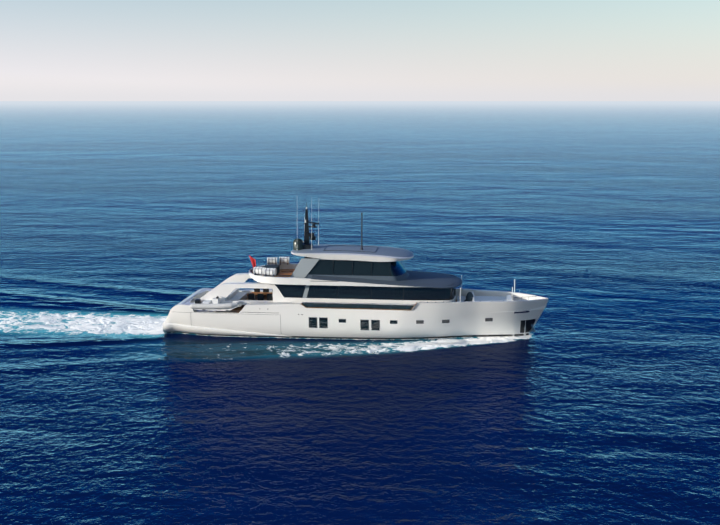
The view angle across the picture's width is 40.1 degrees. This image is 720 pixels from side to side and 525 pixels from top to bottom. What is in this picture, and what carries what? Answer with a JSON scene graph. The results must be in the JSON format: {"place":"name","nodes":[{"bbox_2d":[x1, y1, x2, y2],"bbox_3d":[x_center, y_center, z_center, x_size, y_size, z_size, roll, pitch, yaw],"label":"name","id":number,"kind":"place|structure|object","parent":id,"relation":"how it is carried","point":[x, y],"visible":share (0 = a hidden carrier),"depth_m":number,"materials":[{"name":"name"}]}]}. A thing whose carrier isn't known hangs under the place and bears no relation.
{"place":"outdoors","nodes":[
{"label":"outdoors","id":0,"kind":"place"},
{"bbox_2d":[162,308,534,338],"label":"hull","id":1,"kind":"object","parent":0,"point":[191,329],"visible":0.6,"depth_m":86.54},
{"bbox_2d":[0,101,719,524],"bbox_3d":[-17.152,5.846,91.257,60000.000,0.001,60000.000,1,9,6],"label":"sea","id":2,"kind":"structure","parent":0,"point":[126,227],"depth_m":92.12,"materials":[{"name":"liquid"}]},
{"bbox_2d":[164,288,547,337],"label":"hull","id":3,"kind":"object","parent":2,"relation":"in","point":[467,318],"visible":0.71,"depth_m":85.73,"materials":[{"name":"white"}]},
{"bbox_2d":[216,296,456,311],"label":"decks","id":4,"kind":"object","parent":3,"relation":"on","point":[242,306],"visible":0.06,"depth_m":87.85,"materials":[{"name":"black"}]},
{"bbox_2d":[200,245,461,304],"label":"superstructure","id":5,"kind":"object","parent":4,"relation":"on","point":[349,274],"visible":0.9,"depth_m":85.92,"materials":[{"name":"white"}]},
{"bbox_2d":[293,202,362,249],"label":"mast","id":6,"kind":"object","parent":5,"relation":"on","point":[299,244],"visible":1,"depth_m":87.97,"materials":[{"name":"black metal"}]},
{"bbox_2d":[190,255,547,310],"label":"fittings","id":7,"kind":"object","parent":3,"relation":"on","point":[214,304],"visible":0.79,"depth_m":86.54,"materials":[{"name":"white metal"}]},
{"bbox_2d":[0,0,719,100],"label":"sky","id":8,"kind":"structure","parent":0,"point":[51,50],"materials":[{"name":"white"}]}
]}

